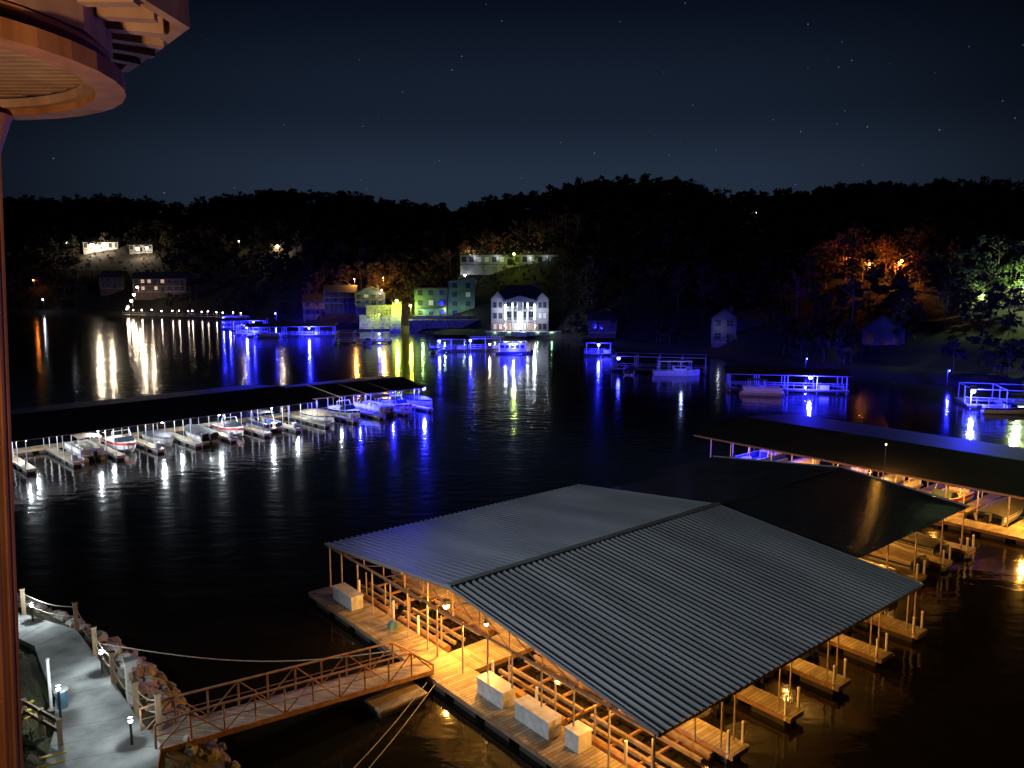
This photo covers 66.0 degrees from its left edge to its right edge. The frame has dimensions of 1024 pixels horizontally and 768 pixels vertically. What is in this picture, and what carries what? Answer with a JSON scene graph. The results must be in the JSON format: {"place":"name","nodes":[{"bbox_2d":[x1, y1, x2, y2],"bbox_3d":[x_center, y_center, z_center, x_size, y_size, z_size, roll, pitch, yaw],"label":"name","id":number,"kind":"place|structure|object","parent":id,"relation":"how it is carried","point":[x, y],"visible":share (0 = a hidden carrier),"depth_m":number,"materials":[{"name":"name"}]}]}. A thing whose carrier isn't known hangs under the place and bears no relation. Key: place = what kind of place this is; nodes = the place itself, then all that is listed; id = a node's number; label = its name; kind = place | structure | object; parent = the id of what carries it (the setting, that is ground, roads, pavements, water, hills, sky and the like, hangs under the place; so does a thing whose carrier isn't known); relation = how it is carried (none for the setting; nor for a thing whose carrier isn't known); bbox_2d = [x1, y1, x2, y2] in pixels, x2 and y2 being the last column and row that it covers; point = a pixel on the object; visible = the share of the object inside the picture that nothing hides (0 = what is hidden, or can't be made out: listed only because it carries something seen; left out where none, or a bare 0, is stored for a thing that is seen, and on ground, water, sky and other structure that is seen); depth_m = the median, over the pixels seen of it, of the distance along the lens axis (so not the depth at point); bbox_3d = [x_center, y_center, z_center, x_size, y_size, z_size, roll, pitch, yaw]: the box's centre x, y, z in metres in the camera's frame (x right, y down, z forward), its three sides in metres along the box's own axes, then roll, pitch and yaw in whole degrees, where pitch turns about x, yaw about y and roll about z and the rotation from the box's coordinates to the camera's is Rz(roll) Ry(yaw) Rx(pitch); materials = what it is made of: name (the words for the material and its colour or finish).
{"place":"outdoors","nodes":[
{"label":"outdoors","id":0,"kind":"place"},
{"bbox_2d":[18,612,160,767],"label":"lakeside path","id":1,"kind":"structure","parent":0,"point":[97,712],"depth_m":32.20,"materials":[{"name":"concrete"}]},
{"bbox_2d":[21,698,63,745],"bbox_3d":[-18.200,13.084,30.488,2.852,1.100,0.245,5,9,32],"label":"timber guard rail","id":2,"kind":"object","parent":1,"relation":"on","point":[39,718],"visible":0.96,"depth_m":30.37,"materials":[{"name":"brown wood"}]},
{"bbox_2d":[22,700,66,767],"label":"painted step edges","id":3,"kind":"object","parent":1,"relation":"on","point":[50,755],"visible":0.64,"depth_m":29.05,"materials":[{"name":"yellow paint"}]},
{"bbox_2d":[45,657,54,711],"bbox_3d":[-18.900,12.252,32.190,0.285,2.280,0.300,0,8,0],"label":"signal post","id":4,"kind":"object","parent":1,"relation":"on","point":[51,708],"visible":1,"depth_m":32.17,"materials":[{"name":"white metal"}]},
{"bbox_2d":[54,686,67,709],"bbox_3d":[-18.500,12.897,32.380,0.507,0.830,0.520,0,8,0],"label":"trash can","id":5,"kind":"object","parent":1,"relation":"on","point":[64,696],"visible":0.82,"depth_m":32.24,"materials":[{"name":"blue plastic"}]},
{"bbox_2d":[122,655,141,706],"bbox_3d":[-15.900,12.408,32.918,0.600,1.970,0.600,-5,10,-34],"label":"power pedestal","id":6,"kind":"object","parent":1,"relation":"on","point":[130,666],"visible":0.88,"depth_m":32.72,"materials":[{"name":"concrete"}]},
{"bbox_2d":[0,0,189,767],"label":"lodge turret","id":7,"kind":"object","parent":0,"point":[82,56],"visible":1,"depth_m":3.56,"materials":[{"name":"brown wood"}]},
{"bbox_2d":[18,600,225,767],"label":"shore ground","id":8,"kind":"structure","parent":0,"point":[33,680],"depth_m":32.41,"materials":[{"name":"green plant"}]},
{"bbox_2d":[17,587,162,730],"bbox_3d":[-20.149,12.030,37.080,17.846,1.575,1.866,7,10,40],"label":"rope fence","id":9,"kind":"object","parent":8,"relation":"on","point":[135,690],"visible":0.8,"depth_m":34.26,"materials":[{"name":"brown wood"}]},
{"bbox_2d":[17,592,240,767],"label":"riprap rocks","id":10,"kind":"object","parent":8,"relation":"on","point":[152,678],"visible":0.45,"depth_m":36.17,"materials":[{"name":"stone"}]},
{"bbox_2d":[0,0,1023,214],"label":"sky","id":11,"kind":"structure","parent":0,"point":[454,103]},
{"bbox_2d":[3,194,1023,391],"bbox_3d":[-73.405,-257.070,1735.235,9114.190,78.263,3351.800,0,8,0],"label":"hills","id":12,"kind":"structure","parent":0,"point":[917,359],"depth_m":259.38,"materials":[{"name":"plant"}]},
{"bbox_2d":[82,237,123,253],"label":"hillside lodge","id":13,"kind":"structure","parent":12,"relation":"on","point":[116,243],"depth_m":475.20,"materials":[{"name":"beige"}]},
{"bbox_2d":[98,270,130,295],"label":"lake cottage","id":14,"kind":"structure","parent":12,"relation":"on","point":[111,282],"depth_m":415.05,"materials":[{"name":"brown"}]},
{"bbox_2d":[128,240,158,253],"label":"hillside lodge","id":15,"kind":"structure","parent":12,"relation":"on","point":[153,246],"depth_m":461.49,"materials":[{"name":"beige"}]},
{"bbox_2d":[131,271,191,299],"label":"waterfront restaurant","id":16,"kind":"structure","parent":12,"relation":"on","point":[156,285],"depth_m":403.10,"materials":[{"name":"brown"}]},
{"bbox_2d":[134,279,188,291],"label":"windows and door","id":17,"kind":"structure","parent":16,"relation":"in","point":[135,280],"depth_m":402.63,"materials":[{"name":"beige glass"}]},
{"bbox_2d":[302,294,326,321],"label":"lake cottage","id":18,"kind":"structure","parent":12,"relation":"on","point":[313,306],"depth_m":327.99,"materials":[{"name":"brown"}]},
{"bbox_2d":[322,284,358,313],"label":"brown cottage","id":19,"kind":"structure","parent":12,"relation":"on","point":[339,299],"depth_m":305.64,"materials":[{"name":"brown wood"}]},
{"bbox_2d":[355,285,386,315],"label":"brown cottage","id":20,"kind":"structure","parent":12,"relation":"on","point":[370,295],"depth_m":297.33,"materials":[{"name":"grey"}]},
{"bbox_2d":[359,305,392,328],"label":"stone retaining wall","id":21,"kind":"structure","parent":12,"relation":"on","point":[369,319],"depth_m":284.42,"materials":[{"name":"stone"}]},
{"bbox_2d":[390,302,401,331],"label":"hillside steps","id":22,"kind":"structure","parent":12,"relation":"on","point":[395,321],"depth_m":282.81,"materials":[{"name":"concrete"}]},
{"bbox_2d":[414,288,446,314],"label":"walls","id":23,"kind":"structure","parent":12,"relation":"on","point":[435,297],"depth_m":283.07,"materials":[{"name":"paint"}]},
{"bbox_2d":[417,290,443,314],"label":"windows and door","id":24,"kind":"structure","parent":23,"relation":"attached to","point":[430,293],"depth_m":283.01,"materials":[{"name":"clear glass"}]},
{"bbox_2d":[409,315,476,331],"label":"stone retaining wall","id":25,"kind":"structure","parent":12,"relation":"on","point":[417,323],"depth_m":276.21,"materials":[{"name":"stone"}]},
{"bbox_2d":[448,281,474,314],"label":"walls","id":26,"kind":"structure","parent":12,"relation":"on","point":[460,298],"depth_m":283.85,"materials":[{"name":"stone"}]},
{"bbox_2d":[459,254,559,274],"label":"hillside motel","id":27,"kind":"structure","parent":12,"relation":"on","point":[469,263],"depth_m":311.30,"materials":[{"name":"beige"}]},
{"bbox_2d":[462,257,553,264],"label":"windows and door","id":28,"kind":"structure","parent":27,"relation":"in","point":[471,259],"depth_m":311.20,"materials":[{"name":"white glass"}]},
{"bbox_2d":[3,173,1023,374],"bbox_3d":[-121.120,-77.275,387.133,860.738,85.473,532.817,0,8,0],"label":"distant forest","id":29,"kind":"object","parent":12,"relation":"on","point":[818,212],"visible":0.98,"depth_m":322.87,"materials":[{"name":"green plant"}]},
{"bbox_2d":[485,282,560,336],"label":"lakefront mansion","id":30,"kind":"structure","parent":12,"relation":"on","point":[519,310],"depth_m":255.54,"materials":[{"name":"beige"}]},
{"bbox_2d":[493,302,546,330],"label":"windows","id":31,"kind":"structure","parent":30,"relation":"in","point":[509,304],"depth_m":256.05,"materials":[{"name":"white"}]},
{"bbox_2d":[587,309,617,337],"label":"lake cottage","id":32,"kind":"structure","parent":12,"relation":"on","point":[600,325],"depth_m":232.58,"materials":[{"name":"grey"}]},
{"bbox_2d":[710,306,738,346],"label":"lake cottage","id":33,"kind":"structure","parent":12,"relation":"on","point":[723,325],"depth_m":202.67,"materials":[{"name":"grey"}]},
{"bbox_2d":[714,319,733,342],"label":"windows and door","id":34,"kind":"structure","parent":33,"relation":"in","point":[717,323],"depth_m":202.65,"materials":[{"name":"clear glass"}]},
{"bbox_2d":[731,308,768,339],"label":"lake cottage","id":35,"kind":"structure","parent":12,"relation":"on","point":[747,319],"depth_m":203.54,"materials":[{"name":"brown"}]},
{"bbox_2d":[789,253,839,292],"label":"autumn tree","id":36,"kind":"object","parent":12,"relation":"on","point":[810,274],"visible":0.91,"depth_m":208.07,"materials":[{"name":"orange plant"}]},
{"bbox_2d":[808,247,844,288],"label":"autumn tree","id":37,"kind":"object","parent":12,"relation":"on","point":[832,264],"visible":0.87,"depth_m":209.29,"materials":[{"name":"brown plant"}]},
{"bbox_2d":[816,232,849,273],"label":"autumn tree","id":38,"kind":"object","parent":12,"relation":"on","point":[833,247],"visible":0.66,"depth_m":215.89,"materials":[{"name":"brown plant"}]},
{"bbox_2d":[832,220,870,270],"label":"autumn tree","id":39,"kind":"object","parent":12,"relation":"on","point":[857,231],"visible":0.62,"depth_m":214.68,"materials":[{"name":"orange plant"}]},
{"bbox_2d":[838,229,872,284],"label":"autumn tree","id":40,"kind":"object","parent":12,"relation":"on","point":[844,240],"visible":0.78,"depth_m":202.83,"materials":[{"name":"orange plant"}]},
{"bbox_2d":[841,240,884,281],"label":"autumn tree","id":41,"kind":"object","parent":12,"relation":"on","point":[869,248],"visible":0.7,"depth_m":202.12,"materials":[{"name":"orange plant"}]},
{"bbox_2d":[860,313,906,345],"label":"lake cottage","id":42,"kind":"structure","parent":12,"relation":"on","point":[876,332],"depth_m":169.06,"materials":[{"name":"grey"}]},
{"bbox_2d":[862,332,901,345],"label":"windows and door","id":43,"kind":"structure","parent":42,"relation":"in","point":[869,336],"depth_m":169.20,"materials":[{"name":"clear glass"}]},
{"bbox_2d":[871,237,898,278],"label":"autumn tree","id":44,"kind":"object","parent":12,"relation":"on","point":[888,250],"visible":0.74,"depth_m":205.58,"materials":[{"name":"orange plant"}]},
{"bbox_2d":[888,278,924,324],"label":"green tree","id":45,"kind":"object","parent":12,"relation":"on","point":[906,294],"visible":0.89,"depth_m":173.89,"materials":[{"name":"green plant"}]},
{"bbox_2d":[898,227,930,275],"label":"autumn tree","id":46,"kind":"object","parent":12,"relation":"on","point":[908,238],"visible":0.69,"depth_m":200.34,"materials":[{"name":"orange plant"}]},
{"bbox_2d":[908,215,940,258],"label":"autumn tree","id":47,"kind":"object","parent":12,"relation":"on","point":[930,227],"visible":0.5,"depth_m":206.70,"materials":[{"name":"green plant"}]},
{"bbox_2d":[933,274,969,328],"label":"bare tree","id":48,"kind":"object","parent":12,"relation":"on","point":[947,300],"visible":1,"depth_m":169.11,"materials":[{"name":"brown plant"}]},
{"bbox_2d":[941,249,980,294],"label":"green tree","id":49,"kind":"object","parent":12,"relation":"on","point":[953,266],"visible":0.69,"depth_m":180.71,"materials":[{"name":"green plant"}]},
{"bbox_2d":[938,267,987,319],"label":"green tree","id":50,"kind":"object","parent":12,"relation":"on","point":[977,283],"visible":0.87,"depth_m":170.29,"materials":[{"name":"green plant"}]},
{"bbox_2d":[946,243,999,290],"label":"green tree","id":51,"kind":"object","parent":12,"relation":"on","point":[983,256],"visible":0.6,"depth_m":175.40,"materials":[{"name":"green plant"}]},
{"bbox_2d":[960,258,1006,318],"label":"green tree","id":52,"kind":"object","parent":12,"relation":"on","point":[997,278],"visible":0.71,"depth_m":169.54,"materials":[{"name":"green plant"}]},
{"bbox_2d":[976,233,1023,292],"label":"green tree","id":53,"kind":"object","parent":12,"relation":"on","point":[1001,246],"visible":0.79,"depth_m":173.96,"materials":[{"name":"green plant"}]},
{"bbox_2d":[992,236,1023,298],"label":"green tree","id":54,"kind":"object","parent":12,"relation":"on","point":[1012,240],"visible":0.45,"depth_m":175.51,"materials":[{"name":"green plant"}]},
{"bbox_2d":[1006,240,1023,281],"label":"green tree","id":55,"kind":"object","parent":12,"relation":"on","point":[1017,264],"visible":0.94,"depth_m":171.56,"materials":[{"name":"green plant"}]},
{"bbox_2d":[7,312,1023,767],"bbox_3d":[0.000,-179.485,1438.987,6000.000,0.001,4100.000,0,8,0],"label":"lake water","id":56,"kind":"structure","parent":0,"point":[217,550],"depth_m":67.46,"materials":[{"name":"black liquid"}]},
{"bbox_2d":[64,433,105,461],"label":"pontoon boat","id":57,"kind":"object","parent":56,"relation":"on","point":[95,450],"visible":0.96,"depth_m":86.55,"materials":[{"name":"metal"}]},
{"bbox_2d":[103,429,135,451],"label":"motorboat","id":58,"kind":"object","parent":56,"relation":"on","point":[129,443],"visible":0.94,"depth_m":90.28,"materials":[{"name":"white plastic"}]},
{"bbox_2d":[142,430,173,445],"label":"motorboat","id":59,"kind":"object","parent":56,"relation":"on","point":[160,436],"visible":0.94,"depth_m":93.04,"materials":[{"name":"white plastic"}]},
{"bbox_2d":[122,308,244,318],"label":"waterfront boardwalk","id":60,"kind":"structure","parent":56,"relation":"in","point":[162,313],"depth_m":366.93,"materials":[{"name":"brown wood"}]},
{"bbox_2d":[184,424,219,442],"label":"motorboat","id":61,"kind":"object","parent":56,"relation":"on","point":[209,435],"visible":0.91,"depth_m":95.27,"materials":[{"name":"black fabric"}]},
{"bbox_2d":[10,376,433,474],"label":"covered boat dock","id":62,"kind":"object","parent":56,"relation":"on","point":[39,422],"visible":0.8,"depth_m":97.62,"materials":[{"name":"metal"}]},
{"bbox_2d":[212,416,243,435],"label":"motorboat","id":63,"kind":"object","parent":56,"relation":"on","point":[232,427],"visible":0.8,"depth_m":99.14,"materials":[{"name":"white plastic"}]},
{"bbox_2d":[219,318,268,329],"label":"lakeside dock","id":64,"kind":"object","parent":56,"relation":"on","point":[242,319],"visible":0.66,"depth_m":290.78,"materials":[{"name":"paint"}]},
{"bbox_2d":[246,410,283,431],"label":"pontoon boat","id":65,"kind":"object","parent":56,"relation":"on","point":[275,425],"visible":0.9,"depth_m":102.16,"materials":[{"name":"metal"}]},
{"bbox_2d":[245,323,336,336],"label":"lakeside dock","id":66,"kind":"object","parent":56,"relation":"on","point":[308,325],"visible":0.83,"depth_m":257.87,"materials":[{"name":"paint"}]},
{"bbox_2d":[299,409,333,422],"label":"motorboat","id":67,"kind":"object","parent":56,"relation":"on","point":[311,413],"visible":0.87,"depth_m":107.83,"materials":[{"name":"beige fabric"}]},
{"bbox_2d":[325,400,360,418],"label":"motorboat","id":68,"kind":"object","parent":56,"relation":"on","point":[346,410],"visible":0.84,"depth_m":111.27,"materials":[{"name":"white plastic"}]},
{"bbox_2d":[334,330,391,343],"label":"lakeside dock","id":69,"kind":"object","parent":56,"relation":"on","point":[379,339],"visible":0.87,"depth_m":232.78,"materials":[{"name":"paint"}]},
{"bbox_2d":[354,394,396,416],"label":"pontoon boat","id":70,"kind":"object","parent":56,"relation":"on","point":[373,407],"visible":0.87,"depth_m":113.25,"materials":[{"name":"metal"}]},
{"bbox_2d":[365,681,427,718],"bbox_3d":[-5.400,14.901,36.999,2.600,0.510,1.400,-6,10,-39],"label":"landing float","id":71,"kind":"object","parent":56,"relation":"on","point":[391,702],"visible":0.96,"depth_m":36.77,"materials":[{"name":"brown wood"}]},
{"bbox_2d":[360,572,434,615],"bbox_3d":[-7.291,12.560,48.994,3.440,1.749,4.300,-6,10,-39],"label":"boat lift","id":72,"kind":"object","parent":56,"relation":"on","point":[419,592],"visible":0.69,"depth_m":48.65,"materials":[{"name":"wood"}]},
{"bbox_2d":[398,395,432,406],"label":"motorboat","id":73,"kind":"object","parent":56,"relation":"on","point":[421,400],"visible":0.78,"depth_m":119.67,"materials":[{"name":"white plastic"}]},
{"bbox_2d":[397,590,494,651],"bbox_3d":[-3.814,13.137,44.837,3.440,1.749,5.200,-6,10,-39],"label":"boat lift","id":74,"kind":"object","parent":56,"relation":"on","point":[465,618],"visible":0.75,"depth_m":44.44,"materials":[{"name":"wood"}]},
{"bbox_2d":[434,335,467,350],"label":"lakeside dock","id":75,"kind":"object","parent":56,"relation":"on","point":[439,338],"visible":0.83,"depth_m":207.29,"materials":[{"name":"paint"}]},
{"bbox_2d":[488,341,533,353],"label":"houseboat","id":76,"kind":"object","parent":56,"relation":"on","point":[511,347],"visible":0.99,"depth_m":200.20,"materials":[{"name":"white plastic"}]},
{"bbox_2d":[498,654,610,726],"bbox_3d":[1.960,14.095,37.934,3.440,1.749,5.300,-6,10,-39],"label":"lift","id":77,"kind":"object","parent":56,"relation":"on","point":[548,665],"visible":0.48,"depth_m":37.69,"materials":[{"name":"wood"}]},
{"bbox_2d":[583,338,614,355],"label":"lakeside dock","id":78,"kind":"object","parent":56,"relation":"on","point":[598,341],"visible":0.92,"depth_m":196.11,"materials":[{"name":"paint"}]},
{"bbox_2d":[308,455,975,767],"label":"covered boat dock","id":79,"kind":"object","parent":56,"relation":"on","point":[682,598],"visible":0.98,"depth_m":41.93,"materials":[{"name":"metal"}]},
{"bbox_2d":[139,641,433,752],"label":"gangway bridge","id":80,"kind":"structure","parent":79,"relation":"on","point":[209,726],"depth_m":33.79,"materials":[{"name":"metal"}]},
{"bbox_2d":[98,643,408,661],"bbox_3d":[-12.302,12.831,38.374,14.464,1.822,0.054,-1,8,-11],"label":"mooring cable","id":81,"kind":"object","parent":80,"relation":"attached to","point":[241,660],"visible":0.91,"depth_m":38.22,"materials":[{"name":"fabric"}]},
{"bbox_2d":[332,582,363,610],"bbox_3d":[-9.787,12.677,46.988,0.830,0.830,2.380,-6,10,-39],"label":"dock box","id":82,"kind":"object","parent":79,"relation":"on","point":[349,597],"visible":1,"depth_m":46.53,"materials":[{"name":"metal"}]},
{"bbox_2d":[354,682,434,767],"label":"mooring rope","id":83,"kind":"object","parent":79,"relation":"attached to","point":[393,724],"visible":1,"depth_m":34.75,"materials":[{"name":"beige fabric"}]},
{"bbox_2d":[476,671,516,709],"bbox_3d":[-0.739,14.146,36.404,0.830,0.830,1.980,-6,10,-39],"label":"dock box","id":84,"kind":"object","parent":79,"relation":"on","point":[496,690],"visible":0.99,"depth_m":36.04,"materials":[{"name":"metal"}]},
{"bbox_2d":[513,694,562,739],"bbox_3d":[1.111,14.453,34.193,0.830,0.830,2.280,-6,10,-39],"label":"dock box","id":85,"kind":"object","parent":79,"relation":"on","point":[544,721],"visible":1,"depth_m":33.83,"materials":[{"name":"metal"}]},
{"bbox_2d":[564,720,592,753],"bbox_3d":[2.746,14.659,32.704,0.830,0.830,0.880,-6,10,-39],"label":"dock box","id":86,"kind":"object","parent":79,"relation":"on","point":[578,738],"visible":1,"depth_m":32.47,"materials":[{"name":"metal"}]},
{"bbox_2d":[580,705,714,767],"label":"lift","id":87,"kind":"object","parent":56,"relation":"on","point":[693,745],"visible":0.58,"depth_m":33.09,"materials":[{"name":"wood"}]},
{"bbox_2d":[609,352,707,373],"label":"lakeside dock","id":88,"kind":"object","parent":56,"relation":"on","point":[659,366],"visible":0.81,"depth_m":164.48,"materials":[{"name":"paint"}]},
{"bbox_2d":[652,360,699,375],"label":"pontoon boat","id":89,"kind":"object","parent":56,"relation":"on","point":[679,370],"visible":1,"depth_m":157.08,"materials":[{"name":"white metal"}]},
{"bbox_2d":[737,378,785,395],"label":"pontoon boat","id":90,"kind":"object","parent":56,"relation":"on","point":[759,390],"visible":0.99,"depth_m":131.55,"materials":[{"name":"metal"}]},
{"bbox_2d":[735,449,787,461],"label":"pontoon boat","id":91,"kind":"object","parent":56,"relation":"on","point":[761,454],"visible":0.31,"depth_m":82.98,"materials":[{"name":"metal"}]},
{"bbox_2d":[722,366,853,394],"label":"lakeside dock","id":92,"kind":"object","parent":56,"relation":"on","point":[811,373],"visible":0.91,"depth_m":135.62,"materials":[{"name":"paint"}]},
{"bbox_2d":[693,414,1023,545],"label":"covered boat dock","id":93,"kind":"object","parent":56,"relation":"on","point":[995,471],"visible":0.72,"depth_m":72.70,"materials":[{"name":"metal"}]},
{"bbox_2d":[862,543,928,573],"bbox_3d":[25.368,11.842,55.859,2.547,1.886,7.750,-6,10,-39],"label":"motorboat","id":94,"kind":"object","parent":56,"relation":"on","point":[900,556],"visible":0.32,"depth_m":53.55,"materials":[{"name":"beige fabric"}]},
{"bbox_2d":[870,470,922,489],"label":"pontoon boat","id":95,"kind":"object","parent":56,"relation":"on","point":[913,483],"visible":0.26,"depth_m":73.05,"materials":[{"name":"metal"}]},
{"bbox_2d":[893,532,948,557],"bbox_3d":[28.448,11.491,58.387,2.448,1.886,7.150,-6,10,-39],"label":"motorboat","id":96,"kind":"object","parent":56,"relation":"on","point":[927,544],"visible":0.36,"depth_m":56.24,"materials":[{"name":"black fabric"}]},
{"bbox_2d":[931,483,974,502],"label":"motorboat","id":97,"kind":"object","parent":56,"relation":"on","point":[955,493],"visible":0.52,"depth_m":68.59,"materials":[{"name":"white plastic"}]},
{"bbox_2d":[955,382,1023,408],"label":"lakeside dock","id":98,"kind":"object","parent":56,"relation":"on","point":[967,404],"visible":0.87,"depth_m":121.67,"materials":[{"name":"paint"}]},
{"bbox_2d":[974,497,1023,526],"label":"motorboat","id":99,"kind":"object","parent":56,"relation":"on","point":[994,512],"visible":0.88,"depth_m":63.77,"materials":[{"name":"beige fabric"}]},
{"bbox_2d":[977,398,1023,413],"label":"motorboat","id":100,"kind":"object","parent":56,"relation":"on","point":[1013,408],"visible":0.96,"depth_m":113.97,"materials":[{"name":"white plastic"}]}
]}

